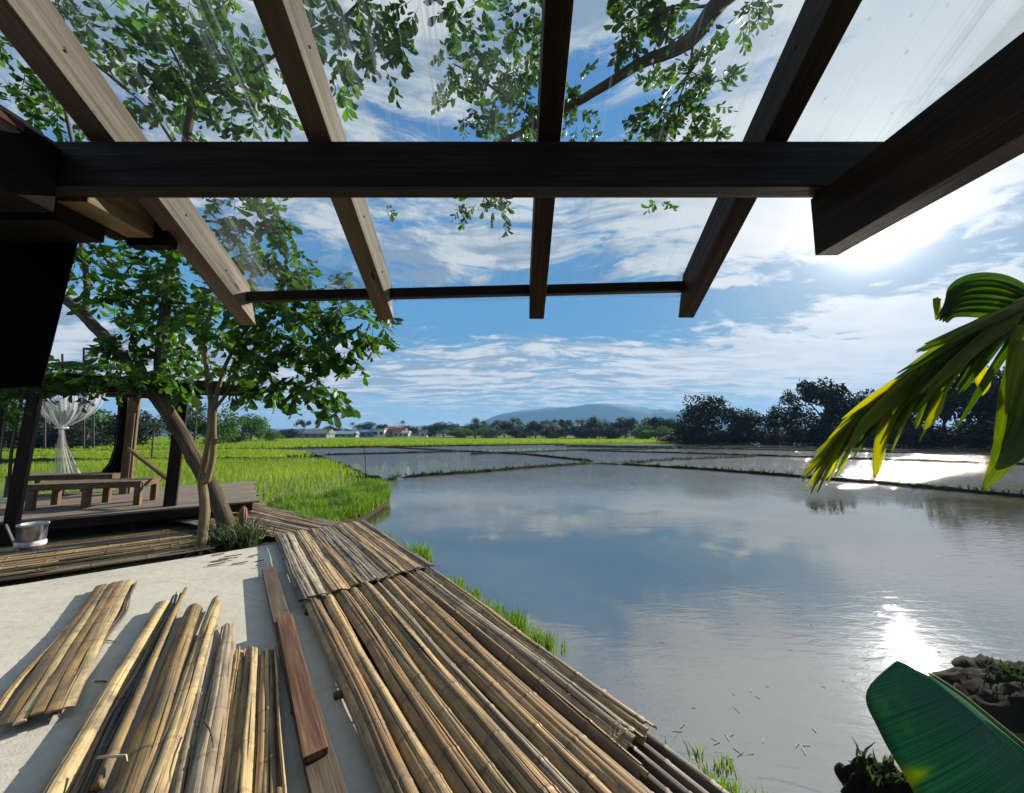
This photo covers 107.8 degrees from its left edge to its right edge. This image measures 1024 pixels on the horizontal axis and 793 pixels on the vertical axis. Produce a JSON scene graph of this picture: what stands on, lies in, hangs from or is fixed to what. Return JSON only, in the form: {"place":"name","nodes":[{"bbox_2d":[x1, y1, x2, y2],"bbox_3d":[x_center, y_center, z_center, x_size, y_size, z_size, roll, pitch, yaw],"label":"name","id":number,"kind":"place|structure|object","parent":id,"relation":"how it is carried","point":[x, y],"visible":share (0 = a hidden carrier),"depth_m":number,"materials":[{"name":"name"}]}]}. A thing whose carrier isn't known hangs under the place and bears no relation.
{"place":"outdoors","nodes":[
{"label":"outdoors","id":0,"kind":"place"},
{"bbox_2d":[43,354,111,447],"bbox_3d":[-15.590,0.180,13.652,2.112,3.328,1.200,0,-6,0],"label":"sunshade","id":1,"kind":"object","parent":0,"point":[62,362],"visible":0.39,"depth_m":13.09,"materials":[{"name":"metal"}]},
{"bbox_2d":[0,519,279,586],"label":"ground patch","id":2,"kind":"object","parent":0,"point":[67,535],"depth_m":5.59,"materials":[{"name":"soil"}]},
{"bbox_2d":[0,530,166,552],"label":"bamboo strip","id":3,"kind":"object","parent":2,"relation":"on","point":[141,534],"visible":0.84,"depth_m":5.30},
{"bbox_2d":[13,521,49,548],"bbox_3d":[-6.427,1.846,4.997,0.288,0.296,0.288,0,-6,0],"label":"bucket","id":4,"kind":"object","parent":3,"relation":"on","point":[31,534],"visible":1,"depth_m":4.92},
{"bbox_2d":[0,532,170,554],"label":"bamboo strip","id":5,"kind":"object","parent":2,"relation":"on","point":[79,543],"visible":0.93,"depth_m":5.04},
{"bbox_2d":[0,539,189,564],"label":"bamboo strip","id":6,"kind":"object","parent":2,"relation":"on","point":[107,550],"visible":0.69,"depth_m":4.73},
{"bbox_2d":[0,535,191,563],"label":"bamboo strip","id":7,"kind":"object","parent":2,"relation":"on","point":[103,548],"visible":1,"depth_m":4.88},
{"bbox_2d":[0,534,192,560],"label":"bamboo strip","id":8,"kind":"object","parent":2,"relation":"on","point":[19,557],"visible":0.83,"depth_m":4.86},
{"bbox_2d":[0,531,193,557],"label":"bamboo strip","id":9,"kind":"object","parent":2,"relation":"on","point":[84,545],"visible":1,"depth_m":5.03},
{"bbox_2d":[0,545,194,573],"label":"bamboo strip","id":10,"kind":"object","parent":2,"relation":"on","point":[138,554],"visible":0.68,"depth_m":4.50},
{"bbox_2d":[0,549,153,572],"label":"bamboo strip","id":11,"kind":"object","parent":10,"relation":"on","point":[88,559],"visible":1,"depth_m":4.35,"materials":[{"name":"wood"}]},
{"bbox_2d":[0,541,195,569],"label":"bamboo strip","id":12,"kind":"object","parent":2,"relation":"on","point":[165,547],"visible":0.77,"depth_m":4.59,"materials":[{"name":"wood"}]},
{"bbox_2d":[59,537,218,560],"bbox_3d":[-4.656,1.967,4.902,1.675,0.032,0.056,5,-7,-39],"label":"bamboo strip","id":13,"kind":"object","parent":12,"relation":"on","point":[105,553],"visible":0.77,"depth_m":4.68,"materials":[{"name":"wood"}]},
{"bbox_2d":[0,544,221,579],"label":"bamboo strip","id":14,"kind":"object","parent":2,"relation":"on","point":[112,561],"visible":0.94,"depth_m":4.38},
{"bbox_2d":[0,372,259,544],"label":"pavilion","id":15,"kind":"structure","parent":2,"relation":"on","point":[172,502],"depth_m":6.49,"materials":[{"name":"brown wood"}]},
{"bbox_2d":[3,471,134,497],"bbox_3d":[-9.350,1.852,7.954,1.738,0.420,0.700,1,-6,-13],"label":"bench","id":16,"kind":"object","parent":15,"relation":"on","point":[39,477],"visible":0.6,"depth_m":7.75,"materials":[{"name":"brown wood"}]},
{"bbox_2d":[40,393,104,472],"bbox_3d":[-8.818,0.717,7.459,1.690,1.650,0.535,-1,-6,7],"label":"mosquito net","id":17,"kind":"object","parent":15,"relation":"hanging from","point":[61,415],"visible":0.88,"depth_m":7.51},
{"bbox_2d":[24,477,160,510],"bbox_3d":[-7.431,1.724,6.694,1.490,0.420,0.660,2,-6,-21],"label":"bench","id":18,"kind":"object","parent":15,"relation":"on","point":[87,486],"visible":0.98,"depth_m":6.56,"materials":[{"name":"wood"}]},
{"bbox_2d":[0,349,205,496],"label":"creeper","id":19,"kind":"object","parent":15,"relation":"on","point":[53,385],"visible":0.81,"depth_m":5.87,"materials":[{"name":"green plant"}]},
{"bbox_2d":[101,398,127,472],"bbox_3d":[-8.795,0.870,8.305,0.669,1.714,0.127,0,-6,0],"label":"curtain","id":20,"kind":"object","parent":15,"relation":"hanging from","point":[114,464],"visible":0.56,"depth_m":8.28,"materials":[{"name":"brown fabric"}]},
{"bbox_2d":[0,0,497,534],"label":"tree","id":21,"kind":"object","parent":2,"relation":"on","point":[204,56],"visible":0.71,"depth_m":6.95,"materials":[{"name":"green plant"}]},
{"bbox_2d":[155,278,402,557],"bbox_3d":[-3.597,0.208,5.463,4.036,4.069,1.474,0,-6,0],"label":"tree","id":22,"kind":"object","parent":2,"relation":"on","point":[313,357],"visible":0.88,"depth_m":5.45,"materials":[{"name":"green plant"}]},
{"bbox_2d":[248,511,321,528],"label":"bamboo strip","id":23,"kind":"object","parent":2,"relation":"on","point":[275,518],"visible":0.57,"depth_m":6.47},
{"bbox_2d":[251,507,334,526],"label":"bamboo strip","id":24,"kind":"object","parent":2,"relation":"on","point":[282,515],"visible":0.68,"depth_m":6.70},
{"bbox_2d":[252,503,346,524],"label":"bamboo strip","id":25,"kind":"object","parent":2,"relation":"on","point":[257,505],"visible":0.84,"depth_m":7.00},
{"bbox_2d":[0,543,420,792],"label":"concrete pad","id":26,"kind":"object","parent":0,"point":[36,618],"visible":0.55,"depth_m":2.79,"materials":[{"name":"concrete"}]},
{"bbox_2d":[0,583,106,711],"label":"bamboo strip","id":27,"kind":"object","parent":26,"relation":"on","point":[7,694],"visible":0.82,"depth_m":2.31,"materials":[{"name":"wood"}]},
{"bbox_2d":[0,579,133,727],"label":"bamboo strip","id":28,"kind":"object","parent":26,"relation":"on","point":[65,670],"visible":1,"depth_m":2.47,"materials":[{"name":"wood"}]},
{"bbox_2d":[0,104,177,388],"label":"hut","id":29,"kind":"object","parent":26,"relation":"on","point":[43,232],"visible":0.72,"depth_m":1.81,"materials":[{"name":"wood"}]},
{"bbox_2d":[0,0,1023,324],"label":"pergola","id":30,"kind":"object","parent":29,"relation":"attached to","point":[120,174],"visible":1,"depth_m":1.60,"materials":[{"name":"brown wood"}]},
{"bbox_2d":[45,581,136,722],"bbox_3d":[-3.186,1.832,2.964,0.096,0.034,2.380,4,-7,-37],"label":"bamboo strip","id":31,"kind":"object","parent":26,"relation":"on","point":[118,620],"visible":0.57,"depth_m":3.06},
{"bbox_2d":[37,600,169,792],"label":"bamboo strip","id":32,"kind":"object","parent":26,"relation":"on","point":[63,774],"visible":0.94,"depth_m":1.99,"materials":[{"name":"wood"}]},
{"bbox_2d":[70,592,180,792],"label":"bamboo strip","id":33,"kind":"object","parent":26,"relation":"on","point":[85,778],"visible":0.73,"depth_m":1.95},
{"bbox_2d":[90,587,187,792],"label":"bamboo pole","id":34,"kind":"object","parent":33,"relation":"on","point":[102,776],"visible":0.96,"depth_m":1.96,"materials":[{"name":"wood"}]},
{"bbox_2d":[110,603,202,792],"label":"bamboo strip","id":35,"kind":"object","parent":26,"relation":"on","point":[135,768],"visible":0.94,"depth_m":2.00,"materials":[{"name":"wood"}]},
{"bbox_2d":[142,595,221,792],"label":"bamboo strip","id":36,"kind":"object","parent":26,"relation":"on","point":[175,728],"visible":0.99,"depth_m":1.97,"materials":[{"name":"wood"}]},
{"bbox_2d":[169,625,219,792],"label":"bamboo strip","id":37,"kind":"object","parent":26,"relation":"on","point":[179,777],"visible":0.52,"depth_m":1.97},
{"bbox_2d":[183,622,233,792],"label":"bamboo strip","id":38,"kind":"object","parent":26,"relation":"on","point":[219,684],"visible":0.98,"depth_m":1.89,"materials":[{"name":"wood"}]},
{"bbox_2d":[212,647,245,792],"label":"bamboo strip","id":39,"kind":"object","parent":26,"relation":"on","point":[238,660],"visible":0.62,"depth_m":1.97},
{"bbox_2d":[227,645,258,792],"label":"bamboo strip","id":40,"kind":"object","parent":26,"relation":"on","point":[240,749],"visible":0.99,"depth_m":1.87,"materials":[{"name":"wood"}]},
{"bbox_2d":[253,648,282,792],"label":"bamboo strip","id":41,"kind":"object","parent":26,"relation":"on","point":[266,732],"visible":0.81,"depth_m":1.88,"materials":[{"name":"wood"}]},
{"bbox_2d":[274,646,286,792],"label":"bamboo strip","id":42,"kind":"object","parent":26,"relation":"on","point":[283,778],"visible":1,"depth_m":1.86,"materials":[{"name":"wood"}]},
{"bbox_2d":[262,567,346,792],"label":"plank","id":43,"kind":"object","parent":26,"relation":"on","point":[323,774],"visible":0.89,"depth_m":1.78,"materials":[{"name":"wood"}]},
{"bbox_2d":[277,614,327,764],"bbox_3d":[-1.359,1.703,2.346,0.105,0.034,1.595,4,-7,-35],"label":"plank","id":44,"kind":"object","parent":43,"relation":"on","point":[312,742],"visible":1,"depth_m":2.06,"materials":[{"name":"wood"}]},
{"bbox_2d":[304,596,419,792],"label":"bamboo strip","id":45,"kind":"object","parent":26,"relation":"on","point":[390,770],"visible":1,"depth_m":1.97,"materials":[{"name":"wood"}]},
{"bbox_2d":[274,532,325,602],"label":"bamboo strip","id":46,"kind":"object","parent":45,"relation":"on","point":[304,570],"visible":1,"depth_m":3.99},
{"bbox_2d":[322,591,452,792],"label":"bamboo strip","id":47,"kind":"object","parent":26,"relation":"on","point":[427,775],"visible":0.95,"depth_m":1.93,"materials":[{"name":"wood"}]},
{"bbox_2d":[333,626,516,699],"bbox_3d":[-0.510,1.812,2.579,1.321,0.056,0.058,4,-7,-35],"label":"bamboo pole","id":48,"kind":"object","parent":26,"relation":"on","point":[338,694],"visible":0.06,"depth_m":2.21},
{"bbox_2d":[405,572,648,779],"bbox_3d":[-0.247,1.761,2.776,0.095,0.064,2.873,4,-7,-36],"label":"bamboo strip","id":49,"kind":"object","parent":48,"relation":"on","point":[596,735],"visible":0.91,"depth_m":2.11,"materials":[{"name":"wood"}]},
{"bbox_2d":[47,436,677,449],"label":"rice field","id":50,"kind":"structure","parent":0,"point":[438,437],"depth_m":158.90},
{"bbox_2d":[3,424,72,448],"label":"tree","id":51,"kind":"object","parent":50,"relation":"on","point":[7,434],"visible":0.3,"depth_m":42.65,"materials":[{"name":"green plant"}]},
{"bbox_2d":[39,424,114,448],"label":"tree","id":52,"kind":"object","parent":50,"relation":"on","point":[75,438],"visible":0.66,"depth_m":44.62,"materials":[{"name":"green plant"}]},
{"bbox_2d":[46,399,115,445],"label":"tree","id":53,"kind":"object","parent":50,"relation":"on","point":[98,420],"visible":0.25,"depth_m":50.51,"materials":[{"name":"green plant"}]},
{"bbox_2d":[95,409,161,444],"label":"tree","id":54,"kind":"object","parent":50,"relation":"on","point":[141,437],"visible":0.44,"depth_m":53.17,"materials":[{"name":"green plant"}]},
{"bbox_2d":[186,406,247,443],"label":"tree","id":55,"kind":"object","parent":50,"relation":"on","point":[225,426],"visible":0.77,"depth_m":59.60,"materials":[{"name":"green plant"}]},
{"bbox_2d":[237,413,270,440],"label":"tree","id":56,"kind":"object","parent":50,"relation":"on","point":[253,428],"visible":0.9,"depth_m":83.12,"materials":[{"name":"green plant"}]},
{"bbox_2d":[289,429,336,437],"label":"house","id":57,"kind":"structure","parent":50,"relation":"on","point":[315,433],"depth_m":189.70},
{"bbox_2d":[144,435,659,436],"bbox_3d":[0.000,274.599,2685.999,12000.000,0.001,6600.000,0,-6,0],"label":"ground","id":58,"kind":"structure","parent":0,"point":[432,435],"depth_m":712.18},
{"bbox_2d":[676,394,738,436],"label":"tree","id":59,"kind":"object","parent":58,"relation":"on","point":[701,410],"visible":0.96,"depth_m":72.30,"materials":[{"name":"green plant"}]},
{"bbox_2d":[725,407,772,443],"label":"tree","id":60,"kind":"object","parent":58,"relation":"on","point":[749,418],"visible":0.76,"depth_m":69.82,"materials":[{"name":"green plant"}]},
{"bbox_2d":[766,389,814,443],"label":"tree","id":61,"kind":"object","parent":58,"relation":"on","point":[789,397],"visible":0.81,"depth_m":69.04,"materials":[{"name":"green plant"}]},
{"bbox_2d":[795,377,851,431],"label":"tree","id":62,"kind":"object","parent":58,"relation":"on","point":[825,397],"visible":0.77,"depth_m":67.50,"materials":[{"name":"green plant"}]},
{"bbox_2d":[821,400,855,428],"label":"tree","id":63,"kind":"object","parent":58,"relation":"on","point":[832,419],"visible":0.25,"depth_m":64.79,"materials":[{"name":"green plant"}]},
{"bbox_2d":[937,366,1004,445],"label":"tree","id":64,"kind":"object","parent":58,"relation":"on","point":[977,413],"visible":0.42,"depth_m":46.32,"materials":[{"name":"green plant"}]},
{"bbox_2d":[0,442,1023,792],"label":"water","id":65,"kind":"structure","parent":0,"point":[878,578],"depth_m":4.92,"materials":[{"name":"liquid"}]},
{"bbox_2d":[1,453,310,463],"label":"dike","id":66,"kind":"structure","parent":65,"relation":"in","point":[5,461],"depth_m":23.64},
{"bbox_2d":[0,438,671,506],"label":"rice plants","id":67,"kind":"object","parent":65,"relation":"on","point":[310,466],"visible":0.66,"depth_m":22.01,"materials":[{"name":"green plant"}]},
{"bbox_2d":[243,443,564,449],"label":"dike","id":68,"kind":"structure","parent":65,"relation":"in","point":[403,446],"depth_m":53.92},
{"bbox_2d":[384,446,590,461],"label":"dike","id":69,"kind":"structure","parent":65,"relation":"in","point":[565,457],"depth_m":33.73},
{"bbox_2d":[401,462,591,477],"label":"dike","id":70,"kind":"structure","parent":65,"relation":"in","point":[473,471],"depth_m":18.03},
{"bbox_2d":[469,447,676,454],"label":"dike","id":71,"kind":"structure","parent":65,"relation":"in","point":[567,450],"depth_m":41.25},
{"bbox_2d":[32,443,1023,493],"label":"dike weeds","id":72,"kind":"object","parent":71,"relation":"on","point":[750,470],"visible":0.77,"depth_m":23.25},
{"bbox_2d":[386,0,783,237],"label":"tree","id":73,"kind":"object","parent":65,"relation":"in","point":[661,18],"visible":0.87,"depth_m":7.60,"materials":[{"name":"green plant"}]},
{"bbox_2d":[671,417,704,443],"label":"tree","id":74,"kind":"object","parent":65,"relation":"in","point":[687,432],"visible":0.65,"depth_m":75.56,"materials":[{"name":"green plant"}]},
{"bbox_2d":[687,430,738,443],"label":"tree","id":75,"kind":"object","parent":65,"relation":"in","point":[705,436],"visible":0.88,"depth_m":69.91,"materials":[{"name":"green plant"}]},
{"bbox_2d":[721,421,752,443],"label":"tree","id":76,"kind":"object","parent":65,"relation":"in","point":[739,433],"visible":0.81,"depth_m":68.46,"materials":[{"name":"green plant"}]},
{"bbox_2d":[748,428,789,444],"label":"tree","id":77,"kind":"object","parent":65,"relation":"in","point":[773,437],"visible":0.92,"depth_m":67.40,"materials":[{"name":"green plant"}]},
{"bbox_2d":[758,408,790,443],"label":"tree","id":78,"kind":"object","parent":65,"relation":"in","point":[776,426],"visible":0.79,"depth_m":69.39,"materials":[{"name":"green plant"}]},
{"bbox_2d":[566,446,990,454],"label":"dike","id":79,"kind":"structure","parent":65,"relation":"in","point":[969,453],"depth_m":41.96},
{"bbox_2d":[587,450,1023,464],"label":"dike","id":80,"kind":"structure","parent":65,"relation":"in","point":[1017,463],"depth_m":29.58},
{"bbox_2d":[783,415,830,444],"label":"tree","id":81,"kind":"object","parent":65,"relation":"in","point":[795,431],"visible":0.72,"depth_m":64.80,"materials":[{"name":"green plant"}]},
{"bbox_2d":[621,463,1023,497],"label":"dike","id":82,"kind":"structure","parent":65,"relation":"in","point":[958,489],"depth_m":13.81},
{"bbox_2d":[834,756,913,792],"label":"mud mound","id":83,"kind":"object","parent":65,"relation":"in","point":[854,776],"visible":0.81,"depth_m":1.85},
{"bbox_2d":[194,510,1023,785],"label":"weeds","id":84,"kind":"object","parent":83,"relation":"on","point":[232,538],"visible":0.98,"depth_m":5.09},
{"bbox_2d":[800,272,1023,792],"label":"banana plant","id":85,"kind":"object","parent":65,"relation":"in","point":[938,736],"visible":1,"depth_m":1.47,"materials":[{"name":"green plant"}]},
{"bbox_2d":[897,422,980,448],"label":"tree","id":86,"kind":"object","parent":65,"relation":"in","point":[929,439],"visible":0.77,"depth_m":48.42,"materials":[{"name":"green plant"}]},
{"bbox_2d":[936,419,994,449],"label":"tree","id":87,"kind":"object","parent":65,"relation":"in","point":[972,438],"visible":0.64,"depth_m":45.38,"materials":[{"name":"green plant"}]},
{"bbox_2d":[0,0,1023,430],"label":"sky","id":88,"kind":"structure","parent":0,"point":[775,313],"materials":[{"name":"blue"}]},
{"bbox_2d":[264,477,777,792],"bbox_3d":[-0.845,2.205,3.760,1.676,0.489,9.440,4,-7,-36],"label":"bank","id":89,"kind":"structure","parent":0,"point":[348,520],"depth_m":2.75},
{"bbox_2d":[358,581,560,792],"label":"bamboo strip","id":90,"kind":"object","parent":89,"relation":"on","point":[519,770],"visible":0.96,"depth_m":1.96,"materials":[{"name":"wood"}]},
{"bbox_2d":[308,528,363,586],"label":"bamboo strip","id":91,"kind":"object","parent":90,"relation":"on","point":[328,550],"visible":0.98,"depth_m":4.28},
{"bbox_2d":[351,534,653,792],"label":"bamboo pole","id":92,"kind":"object","parent":89,"relation":"on","point":[494,656],"visible":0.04,"depth_m":2.70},
{"bbox_2d":[374,582,578,792],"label":"bamboo strip","id":93,"kind":"object","parent":92,"relation":"on","point":[541,762],"visible":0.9,"depth_m":2.03,"materials":[{"name":"wood"}]},
{"bbox_2d":[381,578,611,792],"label":"bamboo strip","id":94,"kind":"object","parent":92,"relation":"on","point":[552,749],"visible":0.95,"depth_m":2.00,"materials":[{"name":"wood"}]},
{"bbox_2d":[317,526,390,581],"bbox_3d":[-2.142,1.948,4.822,0.272,0.056,2.755,4,-7,-36],"label":"bamboo strip","id":95,"kind":"object","parent":94,"relation":"on","point":[354,553],"visible":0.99,"depth_m":4.46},
{"bbox_2d":[391,574,652,792],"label":"bamboo strip","id":96,"kind":"object","parent":92,"relation":"on","point":[609,772],"visible":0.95,"depth_m":2.03,"materials":[{"name":"wood"}]},
{"bbox_2d":[335,523,409,575],"bbox_3d":[-1.955,1.951,4.970,0.228,0.057,2.726,4,-7,-36],"label":"bamboo strip","id":97,"kind":"object","parent":96,"relation":"on","point":[374,555],"visible":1,"depth_m":4.62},
{"bbox_2d":[370,546,671,792],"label":"bamboo pole","id":98,"kind":"object","parent":89,"relation":"on","point":[652,783],"visible":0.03,"depth_m":1.67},
{"bbox_2d":[362,535,692,792],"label":"bamboo pole","id":99,"kind":"object","parent":89,"relation":"on","point":[662,776],"visible":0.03,"depth_m":1.74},
{"bbox_2d":[457,688,606,785],"bbox_3d":[0.020,1.734,1.849,1.321,0.059,0.063,4,-7,-36],"label":"bamboo pole","id":100,"kind":"object","parent":89,"relation":"on","point":[579,702],"depth_m":2.12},
{"bbox_2d":[333,589,491,792],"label":"bamboo strip","id":101,"kind":"object","parent":100,"relation":"on","point":[443,752],"visible":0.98,"depth_m":1.97,"materials":[{"name":"wood"}]},
{"bbox_2d":[293,530,350,592],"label":"bamboo strip","id":102,"kind":"object","parent":101,"relation":"on","point":[314,554],"visible":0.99,"depth_m":4.19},
{"bbox_2d":[349,586,515,792],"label":"bamboo strip","id":103,"kind":"object","parent":100,"relation":"on","point":[490,774],"visible":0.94,"depth_m":1.99,"materials":[{"name":"wood"}]},
{"bbox_2d":[412,570,646,749],"bbox_3d":[-0.203,1.780,2.914,0.148,0.065,2.758,4,-7,-36],"label":"bamboo strip","id":104,"kind":"object","parent":100,"relation":"on","point":[526,657],"visible":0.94,"depth_m":2.33,"materials":[{"name":"wood"}]},
{"bbox_2d":[422,567,656,744],"bbox_3d":[-0.114,1.785,2.987,0.136,0.068,2.781,4,-7,-35],"label":"bamboo strip","id":105,"kind":"object","parent":104,"relation":"on","point":[632,717],"visible":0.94,"depth_m":2.44,"materials":[{"name":"wood"}]},
{"bbox_2d":[349,522,425,571],"bbox_3d":[-1.807,1.970,5.094,0.183,0.052,2.736,4,-7,-36],"label":"bamboo strip","id":106,"kind":"object","parent":105,"relation":"on","point":[405,560],"visible":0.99,"depth_m":4.76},
{"bbox_2d":[359,520,434,566],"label":"bamboo strip","id":107,"kind":"object","parent":105,"relation":"on","point":[414,556],"visible":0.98,"depth_m":4.81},
{"bbox_2d":[367,533,708,792],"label":"bamboo pole","id":108,"kind":"object","parent":89,"relation":"on","point":[672,770],"visible":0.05,"depth_m":1.78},
{"bbox_2d":[378,538,728,792],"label":"bamboo pole","id":109,"kind":"object","parent":89,"relation":"on","point":[698,776],"visible":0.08,"depth_m":1.80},
{"bbox_2d":[154,403,978,434],"bbox_3d":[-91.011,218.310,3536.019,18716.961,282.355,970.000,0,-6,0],"label":"hills","id":110,"kind":"structure","parent":0,"point":[607,412],"depth_m":3317.54,"materials":[{"name":"plant"}]},
{"bbox_2d":[929,653,1023,733],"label":"mud bank","id":111,"kind":"structure","parent":0,"point":[1000,699],"depth_m":2.50,"materials":[{"name":"soil"}]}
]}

